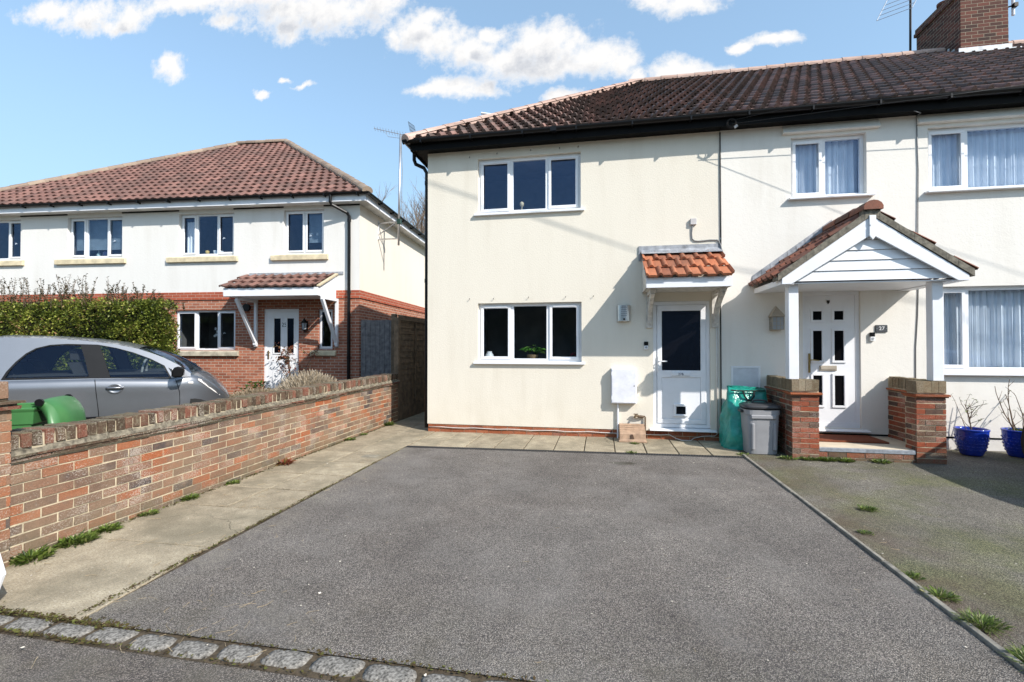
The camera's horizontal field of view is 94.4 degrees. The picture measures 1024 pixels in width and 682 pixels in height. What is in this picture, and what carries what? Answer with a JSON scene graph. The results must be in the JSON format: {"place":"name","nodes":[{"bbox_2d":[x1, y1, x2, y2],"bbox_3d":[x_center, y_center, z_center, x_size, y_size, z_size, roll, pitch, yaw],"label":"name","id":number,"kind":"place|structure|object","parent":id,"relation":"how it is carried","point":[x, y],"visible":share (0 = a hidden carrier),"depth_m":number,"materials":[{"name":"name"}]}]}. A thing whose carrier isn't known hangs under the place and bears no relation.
{"place":"outdoors","nodes":[
{"label":"outdoors","id":0,"kind":"place"},
{"bbox_2d":[0,503,278,621],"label":"concrete path","id":1,"kind":"structure","parent":0,"point":[61,583],"depth_m":3.39,"materials":[{"name":"concrete"}]},
{"bbox_2d":[0,553,5,587],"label":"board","id":2,"kind":"object","parent":1,"relation":"on","point":[2,572],"visible":1,"depth_m":2.75,"materials":[{"name":"white plastic"}]},
{"bbox_2d":[6,543,58,567],"bbox_3d":[-3.467,1.526,3.409,0.414,0.088,0.350,0,-1,11],"label":"weed tuft","id":3,"kind":"object","parent":1,"relation":"on","point":[41,553],"visible":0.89,"depth_m":3.40,"materials":[{"name":"green plant"}]},
{"bbox_2d":[51,528,104,547],"bbox_3d":[-3.428,1.535,3.712,0.401,0.079,0.346,0,-1,11],"label":"weed tuft","id":4,"kind":"object","parent":1,"relation":"on","point":[82,538],"visible":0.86,"depth_m":3.68,"materials":[{"name":"green plant"}]},
{"bbox_2d":[91,522,123,532],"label":"weed tuft","id":5,"kind":"object","parent":1,"relation":"on","point":[109,527],"visible":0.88,"depth_m":3.94,"materials":[{"name":"green plant"}]},
{"bbox_2d":[137,509,159,516],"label":"weed tuft","id":6,"kind":"object","parent":1,"relation":"on","point":[153,511],"visible":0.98,"depth_m":4.30,"materials":[{"name":"green plant"}]},
{"bbox_2d":[0,633,337,681],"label":"pavement","id":7,"kind":"structure","parent":0,"point":[55,661],"depth_m":2.28,"materials":[{"name":"asphalt"}]},
{"bbox_2d":[0,434,743,681],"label":"path bed","id":8,"kind":"object","parent":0,"point":[421,671],"visible":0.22,"depth_m":2.37,"materials":[{"name":"concrete"}]},
{"bbox_2d":[176,411,742,511],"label":"path","id":9,"kind":"structure","parent":0,"point":[290,485],"depth_m":6.91,"materials":[{"name":"concrete"}]},
{"bbox_2d":[179,493,200,500],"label":"weed tuft","id":10,"kind":"object","parent":9,"relation":"on","point":[192,496],"visible":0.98,"depth_m":4.73,"materials":[{"name":"green plant"}]},
{"bbox_2d":[226,479,240,484],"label":"weed tuft","id":11,"kind":"object","parent":9,"relation":"on","point":[232,482],"visible":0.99,"depth_m":5.29,"materials":[{"name":"green plant"}]},
{"bbox_2d":[0,425,548,681],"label":"moss","id":12,"kind":"object","parent":9,"relation":"on","point":[31,614],"visible":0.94,"depth_m":2.60,"materials":[{"name":"plant"}]},
{"bbox_2d":[276,457,296,465],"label":"weed tuft","id":13,"kind":"object","parent":9,"relation":"on","point":[285,461],"visible":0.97,"depth_m":6.14,"materials":[{"name":"red plant"}]},
{"bbox_2d":[361,454,380,457],"bbox_3d":[-1.967,1.618,6.603,0.230,0.037,0.170,0,-1,11],"label":"drain cover","id":14,"kind":"object","parent":9,"relation":"on","point":[370,456],"visible":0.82,"depth_m":6.57,"materials":[{"name":"metal"}]},
{"bbox_2d":[384,421,393,425],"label":"weed tuft","id":15,"kind":"object","parent":9,"relation":"on","point":[389,423],"visible":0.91,"depth_m":9.13,"materials":[{"name":"green plant"}]},
{"bbox_2d":[618,423,646,442],"bbox_3d":[1.952,1.494,7.703,0.436,0.250,0.345,0,-1,11],"label":"cardboard parcel","id":16,"kind":"object","parent":9,"relation":"on","point":[628,432],"visible":0.98,"depth_m":7.60,"materials":[{"name":"brown cardboard"}]},
{"bbox_2d":[0,0,1023,233],"label":"sky","id":17,"kind":"structure","parent":0,"point":[85,85],"materials":[{"name":"blue"}]},
{"bbox_2d":[81,447,1023,681],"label":"driveway","id":18,"kind":"structure","parent":0,"point":[405,590],"depth_m":3.06,"materials":[{"name":"asphalt"}]},
{"bbox_2d":[31,454,965,667],"bbox_3d":[0.616,1.568,4.120,7.919,0.012,4.761,0,-1,11],"label":"dry straw","id":19,"kind":"object","parent":18,"relation":"on","point":[284,591],"visible":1,"depth_m":2.87,"materials":[{"name":"plant"}]},
{"bbox_2d":[20,454,1015,675],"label":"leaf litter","id":20,"kind":"object","parent":18,"relation":"on","point":[466,577],"visible":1,"depth_m":3.33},
{"bbox_2d":[738,449,1023,660],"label":"neighbour driveway","id":21,"kind":"structure","parent":0,"point":[981,503],"depth_m":4.30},
{"bbox_2d":[719,385,777,450],"bbox_3d":[3.593,1.155,7.278,0.772,0.918,0.688,0,-1,11],"label":"recycling sack","id":22,"kind":"object","parent":21,"relation":"on","point":[730,434],"visible":0.64,"depth_m":7.21,"materials":[{"name":"green plastic"}]},
{"bbox_2d":[738,399,781,454],"bbox_3d":[3.595,1.228,6.891,0.550,0.763,0.427,0,-1,11],"label":"storage bin","id":23,"kind":"object","parent":21,"relation":"on","point":[759,422],"visible":1,"depth_m":6.72,"materials":[{"name":"grey plastic"}]},
{"bbox_2d":[778,455,799,459],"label":"weed tuft","id":24,"kind":"object","parent":21,"relation":"on","point":[785,457],"visible":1,"depth_m":6.44,"materials":[{"name":"green plant"}]},
{"bbox_2d":[797,456,818,460],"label":"weed tuft","id":25,"kind":"object","parent":21,"relation":"on","point":[810,458],"visible":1,"depth_m":6.38,"materials":[{"name":"green plant"}]},
{"bbox_2d":[818,457,837,461],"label":"weed tuft","id":26,"kind":"object","parent":21,"relation":"on","point":[827,459],"visible":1,"depth_m":6.33,"materials":[{"name":"green plant"}]},
{"bbox_2d":[835,457,855,462],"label":"weed tuft","id":27,"kind":"object","parent":21,"relation":"on","point":[848,460],"visible":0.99,"depth_m":6.28,"materials":[{"name":"green plant"}]},
{"bbox_2d":[748,200,978,464],"bbox_3d":[4.836,-0.119,6.766,2.410,3.554,1.241,0,-1,11],"label":"porch","id":28,"kind":"object","parent":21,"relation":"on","point":[870,232],"visible":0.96,"depth_m":6.33,"materials":[{"name":"wood"}]},
{"bbox_2d":[819,434,888,443],"bbox_3d":[4.833,1.438,7.003,1.050,0.024,0.520,0,-1,11],"label":"doormat","id":29,"kind":"object","parent":28,"relation":"on","point":[846,438],"visible":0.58,"depth_m":6.85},
{"bbox_2d":[857,529,873,534],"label":"weed tuft","id":30,"kind":"object","parent":21,"relation":"on","point":[865,531],"visible":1,"depth_m":3.89,"materials":[{"name":"green plant"}]},
{"bbox_2d":[857,504,879,511],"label":"weed tuft","id":31,"kind":"object","parent":21,"relation":"on","point":[869,508],"visible":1,"depth_m":4.44,"materials":[{"name":"green plant"}]},
{"bbox_2d":[869,458,893,463],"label":"weed tuft","id":32,"kind":"object","parent":21,"relation":"on","point":[879,461],"visible":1,"depth_m":6.23,"materials":[{"name":"green plant"}]},
{"bbox_2d":[902,569,925,579],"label":"weed tuft","id":33,"kind":"object","parent":21,"relation":"on","point":[912,575],"visible":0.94,"depth_m":3.15,"materials":[{"name":"green plant"}]},
{"bbox_2d":[918,585,963,603],"bbox_3d":[2.624,1.538,2.901,0.228,0.052,0.203,0,-1,11],"label":"weed tuft","id":34,"kind":"object","parent":21,"relation":"on","point":[938,592],"visible":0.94,"depth_m":2.89,"materials":[{"name":"green plant"}]},
{"bbox_2d":[951,394,990,455],"bbox_3d":[6.488,1.175,6.695,0.387,0.855,0.386,0,-1,11],"label":"plant pot","id":35,"kind":"object","parent":21,"relation":"on","point":[971,441],"visible":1,"depth_m":6.60,"materials":[{"name":"blue ceramic"}]},
{"bbox_2d":[949,604,1015,639],"bbox_3d":[2.584,1.526,2.600,0.282,0.067,0.283,1,-1,-40],"label":"weed tuft","id":36,"kind":"object","parent":21,"relation":"on","point":[980,616],"visible":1,"depth_m":2.61,"materials":[{"name":"green plant"}]},
{"bbox_2d":[991,640,1023,671],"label":"weed tuft","id":37,"kind":"object","parent":21,"relation":"on","point":[1019,653],"visible":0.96,"depth_m":2.33,"materials":[{"name":"green plant"}]},
{"bbox_2d":[995,379,1023,457],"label":"plant pot","id":38,"kind":"object","parent":21,"relation":"on","point":[1011,438],"visible":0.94,"depth_m":6.57,"materials":[{"name":"blue ceramic"}]},
{"bbox_2d":[1021,428,1023,453],"bbox_3d":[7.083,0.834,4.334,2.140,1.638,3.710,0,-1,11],"label":"plant pot","id":39,"kind":"object","parent":21,"relation":"on","point":[1022,440],"visible":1,"depth_m":6.14,"materials":[{"name":"ceramic"}]},
{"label":"garden","id":40,"kind":"structure","parent":0,"visible":0},
{"bbox_2d":[10,394,85,428],"bbox_3d":[-4.669,1.040,4.613,0.745,0.988,0.530,0,-1,-19],"label":"wheelie bin","id":41,"kind":"object","parent":40,"relation":"on","point":[57,409],"visible":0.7,"depth_m":4.50,"materials":[{"name":"green plastic"}]},
{"bbox_2d":[0,273,185,369],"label":"hedge","id":42,"kind":"object","parent":40,"relation":"on","point":[147,322],"visible":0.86,"depth_m":9.40,"materials":[{"name":"green plant"}]},
{"bbox_2d":[0,335,229,418],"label":"parked car","id":43,"kind":"object","parent":40,"relation":"on","point":[94,385],"visible":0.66,"depth_m":6.31,"materials":[{"name":"silver metal"}]},
{"bbox_2d":[229,387,274,397],"bbox_3d":[-5.601,1.228,10.564,1.782,0.454,1.519,0,-1,11],"label":"lavender bush","id":44,"kind":"object","parent":40,"relation":"on","point":[241,392],"visible":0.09,"depth_m":10.43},
{"bbox_2d":[235,380,270,391],"bbox_3d":[-5.977,1.178,10.987,0.770,0.545,0.838,0,-1,-27],"label":"leafy weed","id":45,"kind":"object","parent":40,"relation":"on","point":[260,385],"visible":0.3,"depth_m":11.00,"materials":[{"name":"green plant"}]},
{"bbox_2d":[272,342,319,380],"bbox_3d":[-5.605,0.719,11.961,1.142,1.407,1.118,0,-1,11],"label":"rose bush","id":46,"kind":"object","parent":40,"relation":"on","point":[286,358],"visible":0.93,"depth_m":11.88,"materials":[{"name":"brown plant"}]},
{"bbox_2d":[270,369,336,390],"bbox_3d":[-4.497,1.024,10.506,2.037,0.859,1.559,0,-1,11],"label":"lavender bush","id":47,"kind":"object","parent":40,"relation":"on","point":[302,379],"visible":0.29,"depth_m":10.32,"materials":[{"name":"plant"}]},
{"label":"ground","id":48,"kind":"structure","parent":0,"visible":0},
{"bbox_2d":[0,614,13,624],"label":"granite sett","id":49,"kind":"object","parent":48,"relation":"on","point":[5,619],"visible":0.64,"depth_m":2.66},
{"bbox_2d":[0,381,25,567],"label":"gate pier","id":50,"kind":"structure","parent":48,"relation":"on","point":[7,406],"depth_m":3.28,"materials":[{"name":"brick"}]},
{"bbox_2d":[4,617,53,632],"bbox_3d":[-2.667,1.593,2.619,0.261,0.075,0.132,0,-1,11],"label":"granite sett","id":51,"kind":"object","parent":48,"relation":"on","point":[24,624],"visible":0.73,"depth_m":2.60,"materials":[{"name":"stone"}]},
{"bbox_2d":[40,623,94,638],"bbox_3d":[-2.401,1.592,2.565,0.259,0.075,0.132,0,-1,11],"label":"granite sett","id":52,"kind":"object","parent":48,"relation":"on","point":[66,629],"visible":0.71,"depth_m":2.55,"materials":[{"name":"stone"}]},
{"bbox_2d":[85,627,139,643],"bbox_3d":[-2.128,1.592,2.527,0.252,0.075,0.131,0,-1,11],"label":"granite sett","id":53,"kind":"object","parent":48,"relation":"on","point":[111,635],"visible":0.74,"depth_m":2.51,"materials":[{"name":"stone"}]},
{"bbox_2d":[126,634,176,651],"bbox_3d":[-1.868,1.591,2.461,0.238,0.075,0.131,0,-1,11],"label":"granite sett","id":54,"kind":"object","parent":48,"relation":"on","point":[152,642],"visible":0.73,"depth_m":2.44,"materials":[{"name":"stone"}]},
{"bbox_2d":[168,640,218,658],"bbox_3d":[-1.618,1.591,2.406,0.241,0.075,0.133,0,-1,11],"label":"granite sett","id":55,"kind":"object","parent":48,"relation":"on","point":[199,649],"visible":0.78,"depth_m":2.39,"materials":[{"name":"stone"}]},
{"bbox_2d":[9,373,399,561],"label":"garden wall","id":56,"kind":"structure","parent":48,"relation":"on","point":[71,478],"depth_m":4.52,"materials":[{"name":"brick"}]},
{"bbox_2d":[0,139,424,393],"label":"semi detached house","id":57,"kind":"structure","parent":48,"relation":"on","point":[161,224],"depth_m":12.93,"materials":[{"name":"paint"}]},
{"bbox_2d":[0,220,24,265],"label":"window","id":58,"kind":"structure","parent":57,"relation":"in","point":[10,231],"depth_m":14.46,"materials":[{"name":"white plastic"}]},
{"bbox_2d":[54,217,126,264],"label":"window","id":59,"kind":"structure","parent":57,"relation":"in","point":[89,236],"depth_m":13.31,"materials":[{"name":"white plastic"}]},
{"bbox_2d":[166,214,237,262],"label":"window","id":60,"kind":"structure","parent":57,"relation":"in","point":[210,232],"depth_m":13.04,"materials":[{"name":"white plastic"}]},
{"bbox_2d":[177,310,238,355],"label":"window","id":61,"kind":"structure","parent":57,"relation":"in","point":[197,331],"depth_m":13.49,"materials":[{"name":"white plastic"}]},
{"bbox_2d":[242,304,250,310],"bbox_3d":[-7.043,-0.884,12.576,0.199,0.199,0.072,0,-1,6],"label":"round fitting","id":62,"kind":"object","parent":57,"relation":"attached to","point":[246,307],"visible":0.93,"depth_m":12.54,"materials":[{"name":"metal"}]},
{"bbox_2d":[219,271,342,345],"bbox_3d":[-5.790,-0.834,11.953,2.730,1.945,1.002,0,-1,6],"label":"door canopy","id":63,"kind":"object","parent":57,"relation":"attached to","point":[239,290],"visible":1,"depth_m":11.87,"materials":[{"name":"brown tile"}]},
{"bbox_2d":[264,309,298,390],"bbox_3d":[-6.086,0.263,12.531,0.990,2.225,0.136,0,-1,6],"label":"door","id":64,"kind":"structure","parent":57,"relation":"in","point":[281,325],"depth_m":12.55,"materials":[{"name":"white plastic"}]},
{"bbox_2d":[270,210,328,260],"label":"window","id":65,"kind":"structure","parent":57,"relation":"in","point":[304,229],"depth_m":12.62,"materials":[{"name":"white plastic"}]},
{"bbox_2d":[301,318,307,332],"bbox_3d":[-5.394,-0.408,12.324,0.180,0.390,0.189,0,-1,6],"label":"carriage lamp","id":66,"kind":"object","parent":57,"relation":"attached to","point":[304,323],"visible":1,"depth_m":12.28,"materials":[{"name":"metal"}]},
{"bbox_2d":[310,309,335,355],"bbox_3d":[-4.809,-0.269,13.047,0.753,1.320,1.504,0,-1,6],"label":"window","id":67,"kind":"structure","parent":57,"relation":"in","point":[325,338],"depth_m":12.44,"materials":[{"name":"white plastic"}]},
{"bbox_2d":[374,122,414,245],"bbox_3d":[-3.300,-4.437,13.443,1.195,3.486,0.313,0,-1,-1],"label":"tv aerial","id":68,"kind":"object","parent":57,"relation":"attached to","point":[399,221],"visible":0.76,"depth_m":13.35,"materials":[{"name":"grey metal"}]},
{"bbox_2d":[217,644,262,662],"bbox_3d":[-1.363,1.590,2.374,0.224,0.075,0.130,0,-1,11],"label":"granite sett","id":69,"kind":"object","parent":48,"relation":"on","point":[238,653],"visible":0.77,"depth_m":2.36,"materials":[{"name":"stone"}]},
{"bbox_2d":[260,649,312,668],"bbox_3d":[-1.113,1.590,2.336,0.241,0.075,0.131,0,-1,11],"label":"granite sett","id":70,"kind":"object","parent":48,"relation":"on","point":[287,659],"visible":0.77,"depth_m":2.32,"materials":[{"name":"stone"}]},
{"bbox_2d":[309,656,364,676],"bbox_3d":[-0.840,1.589,2.284,0.264,0.075,0.132,0,-1,11],"label":"granite sett","id":71,"kind":"object","parent":48,"relation":"on","point":[336,665],"visible":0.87,"depth_m":2.27,"materials":[{"name":"stone"}]},
{"bbox_2d":[362,664,416,681],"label":"granite sett","id":72,"kind":"object","parent":48,"relation":"on","point":[381,673],"visible":0.98,"depth_m":2.21,"materials":[{"name":"stone"}]},
{"bbox_2d":[391,314,396,372],"bbox_3d":[-3.016,0.515,12.129,0.125,2.410,0.120,0,-1,11],"label":"gate post","id":73,"kind":"object","parent":48,"relation":"on","point":[392,341],"visible":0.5,"depth_m":12.08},
{"bbox_2d":[361,320,390,376],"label":"side gate","id":74,"kind":"structure","parent":73,"relation":"attached to","point":[375,347],"depth_m":12.21,"materials":[{"name":"wood"}]},
{"bbox_2d":[375,173,424,234],"bbox_3d":[-4.814,-3.654,26.475,7.389,11.084,6.451,0,-1,11],"label":"bare tree","id":75,"kind":"object","parent":48,"relation":"on","point":[421,223],"visible":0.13,"depth_m":24.84,"materials":[{"name":"brown plant"}]},
{"bbox_2d":[394,315,424,420],"bbox_3d":[-1.530,0.623,14.284,0.100,2.245,9.245,0,-1,11],"label":"lap fence","id":76,"kind":"object","parent":48,"relation":"on","point":[409,350],"visible":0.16,"depth_m":10.43,"materials":[{"name":"wood"}]},
{"bbox_2d":[421,673,470,681],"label":"granite sett","id":77,"kind":"object","parent":48,"relation":"on","point":[433,677],"visible":1,"depth_m":2.18,"materials":[{"name":"stone"}]},
{"bbox_2d":[484,680,507,681],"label":"granite sett","id":78,"kind":"object","parent":48,"relation":"on","point":[495,681],"visible":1,"depth_m":2.17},
{"bbox_2d":[401,75,724,440],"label":"terraced house","id":79,"kind":"structure","parent":48,"relation":"on","point":[603,184],"depth_m":8.17,"materials":[{"name":"paint"}]},
{"bbox_2d":[485,351,493,355],"bbox_3d":[-0.412,0.288,8.642,0.170,0.200,0.167,0,-1,11],"label":"vase","id":80,"kind":"object","parent":79,"relation":"in","point":[489,353],"visible":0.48,"depth_m":8.59,"materials":[{"name":"white ceramic"}]},
{"bbox_2d":[473,302,584,364],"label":"window","id":81,"kind":"structure","parent":79,"relation":"in","point":[505,329],"depth_m":9.57,"materials":[{"name":"white plastic"}]},
{"bbox_2d":[474,153,584,215],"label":"window","id":82,"kind":"structure","parent":79,"relation":"in","point":[544,184],"depth_m":9.31,"materials":[{"name":"white plastic"}]},
{"bbox_2d":[520,344,545,358],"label":"potted plant","id":83,"kind":"object","parent":79,"relation":"in","point":[533,356],"visible":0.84,"depth_m":8.45,"materials":[{"name":"green plant"}]},
{"bbox_2d":[429,328,718,440],"bbox_3d":[0.914,0.435,8.065,4.921,2.364,0.090,0,-1,11],"label":"white cable","id":84,"kind":"object","parent":79,"relation":"attached to","point":[616,433],"visible":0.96,"depth_m":7.80,"materials":[{"name":"plastic"}]},
{"bbox_2d":[611,368,636,437],"bbox_3d":[1.857,1.035,7.870,0.411,1.172,0.119,0,-1,11],"label":"meter box","id":85,"kind":"object","parent":79,"relation":"attached to","point":[623,385],"visible":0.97,"depth_m":7.82,"materials":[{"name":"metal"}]},
{"bbox_2d":[612,369,635,402],"bbox_3d":[1.848,0.743,7.823,0.387,0.555,0.012,0,-1,11],"label":"door","id":86,"kind":"structure","parent":85,"relation":"in","point":[623,380],"depth_m":7.82,"materials":[{"name":"plastic"}]},
{"bbox_2d":[617,305,630,320],"bbox_3d":[1.864,-0.464,7.887,0.223,0.270,0.096,0,-1,11],"label":"wall lamp","id":87,"kind":"object","parent":79,"relation":"attached to","point":[623,312],"visible":1,"depth_m":7.86,"materials":[{"name":"metal"}]},
{"bbox_2d":[634,414,645,432],"bbox_3d":[2.112,1.372,7.835,0.204,0.337,0.051,0,-1,1],"label":"outside tap","id":88,"kind":"object","parent":79,"relation":"attached to","point":[639,416],"visible":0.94,"depth_m":7.82,"materials":[{"name":"metal"}]},
{"bbox_2d":[644,342,647,349],"bbox_3d":[2.223,0.076,7.855,0.064,0.130,0.034,0,-1,11],"label":"doorbell","id":89,"kind":"object","parent":79,"relation":"attached to","point":[645,345],"visible":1,"depth_m":7.84,"materials":[{"name":"white plastic"}]},
{"bbox_2d":[649,301,717,432],"bbox_3d":[2.791,0.406,7.775,1.044,2.128,0.190,0,-1,11],"label":"door","id":90,"kind":"structure","parent":79,"relation":"in","point":[681,329],"depth_m":7.80,"materials":[{"name":"white plastic"}]},
{"bbox_2d":[639,243,734,327],"bbox_3d":[2.674,-0.902,7.372,1.300,1.365,0.847,0,-1,11],"label":"door canopy","id":91,"kind":"object","parent":79,"relation":"attached to","point":[684,257],"visible":1,"depth_m":7.35,"materials":[{"name":"tile"}]},
{"bbox_2d":[690,218,721,248],"bbox_3d":[3.152,-1.735,7.697,0.489,0.532,0.043,0,-1,11],"label":"junction box","id":92,"kind":"object","parent":79,"relation":"attached to","point":[693,221],"visible":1,"depth_m":7.71,"materials":[{"name":"grey plastic"}]},
{"bbox_2d":[716,328,717,433],"bbox_3d":[3.308,0.459,7.653,0.021,2.080,0.021,0,-1,11],"label":"white conduit","id":93,"kind":"object","parent":79,"relation":"attached to","point":[716,386],"visible":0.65,"depth_m":7.64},
{"bbox_2d":[406,446,742,457],"bbox_3d":[0.785,1.637,6.889,4.862,0.066,0.094,0,-1,8],"label":"drain channel","id":94,"kind":"object","parent":48,"relation":"on","point":[577,451],"visible":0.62,"depth_m":6.88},
{"bbox_2d":[674,0,1023,450],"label":"terraced house","id":95,"kind":"structure","parent":48,"relation":"on","point":[788,183],"depth_m":7.31,"materials":[{"name":"paint"}]},
{"bbox_2d":[719,132,721,410],"bbox_3d":[3.374,-0.891,7.657,0.029,4.980,0.017,0,-1,11],"label":"seam cable","id":96,"kind":"object","parent":95,"relation":"attached to","point":[720,247],"visible":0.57,"depth_m":7.66,"materials":[{"name":"plastic"}]},
{"bbox_2d":[726,118,737,127],"bbox_3d":[3.447,-3.409,7.425,0.173,0.172,0.040,0,-1,18],"label":"wire bracket","id":97,"kind":"object","parent":95,"relation":"attached to","point":[735,126],"visible":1,"depth_m":7.42,"materials":[{"name":"metal"}]},
{"bbox_2d":[732,85,1021,123],"bbox_3d":[8.784,-3.700,6.118,10.997,0.610,0.091,0,-1,14],"label":"overhead wire","id":98,"kind":"object","parent":97,"relation":"attached to","point":[878,104],"visible":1,"depth_m":6.94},
{"bbox_2d":[731,55,1022,120],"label":"overhead wire","id":99,"kind":"object","parent":97,"relation":"attached to","point":[882,86],"visible":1,"depth_m":6.58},
{"bbox_2d":[731,366,760,386],"bbox_3d":[3.735,0.775,7.570,0.435,0.745,0.014,0,-1,11],"label":"meter box","id":100,"kind":"object","parent":95,"relation":"attached to","point":[748,376],"visible":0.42,"depth_m":7.57,"materials":[{"name":"plastic"}]},
{"bbox_2d":[733,368,757,386],"bbox_3d":[3.735,0.775,7.572,0.373,0.683,0.010,0,-1,11],"label":"door","id":101,"kind":"structure","parent":100,"relation":"in","point":[748,377],"depth_m":7.57,"materials":[{"name":"plastic"}]},
{"bbox_2d":[768,306,784,329],"bbox_3d":[4.152,-0.359,7.429,0.212,0.380,0.166,0,-1,11],"label":"lantern","id":102,"kind":"object","parent":95,"relation":"attached to","point":[776,316],"visible":1,"depth_m":7.38,"materials":[{"name":"beige metal"}]},
{"bbox_2d":[788,135,875,200],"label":"window","id":103,"kind":"structure","parent":95,"relation":"in","point":[827,167],"depth_m":7.54,"materials":[{"name":"white plastic"}]},
{"bbox_2d":[802,291,871,432],"bbox_3d":[4.979,0.309,7.360,0.970,2.168,0.190,0,-1,11],"label":"door","id":104,"kind":"structure","parent":95,"relation":"in","point":[831,355],"depth_m":7.38,"materials":[{"name":"white plastic"}]},
{"bbox_2d":[869,332,874,340],"bbox_3d":[5.503,-0.066,7.237,0.064,0.130,0.034,0,-1,11],"label":"doorbell","id":105,"kind":"object","parent":95,"relation":"attached to","point":[872,336],"visible":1,"depth_m":7.22,"materials":[{"name":"white plastic"}]},
{"bbox_2d":[875,325,887,331],"bbox_3d":[5.631,-0.189,7.222,0.161,0.110,0.021,0,-1,11],"label":"number plaque","id":106,"kind":"object","parent":95,"relation":"attached to","point":[881,328],"visible":1,"depth_m":7.22,"materials":[{"name":"stone"}]},
{"bbox_2d":[876,0,915,50],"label":"tv aerial","id":107,"kind":"object","parent":95,"relation":"attached to","point":[910,23],"visible":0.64,"depth_m":11.70,"materials":[{"name":"metal"}]},
{"bbox_2d":[915,116,918,377],"bbox_3d":[6.103,-0.997,7.144,0.079,4.820,0.018,0,-1,11],"label":"hanging cable","id":108,"kind":"object","parent":95,"relation":"hanging from","point":[917,232],"visible":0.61,"depth_m":7.15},
{"bbox_2d":[870,78,1023,98],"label":"overhead wire","id":109,"kind":"object","parent":95,"relation":"attached to","point":[947,88],"visible":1,"depth_m":6.80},
{"bbox_2d":[924,123,1023,193],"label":"window","id":110,"kind":"structure","parent":95,"relation":"in","point":[990,157],"depth_m":7.17,"materials":[{"name":"white plastic"}]},
{"bbox_2d":[943,286,1023,375],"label":"window","id":111,"kind":"structure","parent":95,"relation":"in","point":[983,326],"depth_m":7.13,"materials":[{"name":"white plastic"}]},
{"bbox_2d":[1008,0,1018,15],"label":"tv aerial","id":112,"kind":"object","parent":95,"relation":"attached to","point":[1014,5],"visible":1,"depth_m":10.12,"materials":[{"name":"metal"}]},
{"bbox_2d":[742,454,1023,672],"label":"timber edging","id":113,"kind":"object","parent":48,"relation":"on","point":[981,635],"visible":0.5,"depth_m":3.04,"materials":[{"name":"wood"}]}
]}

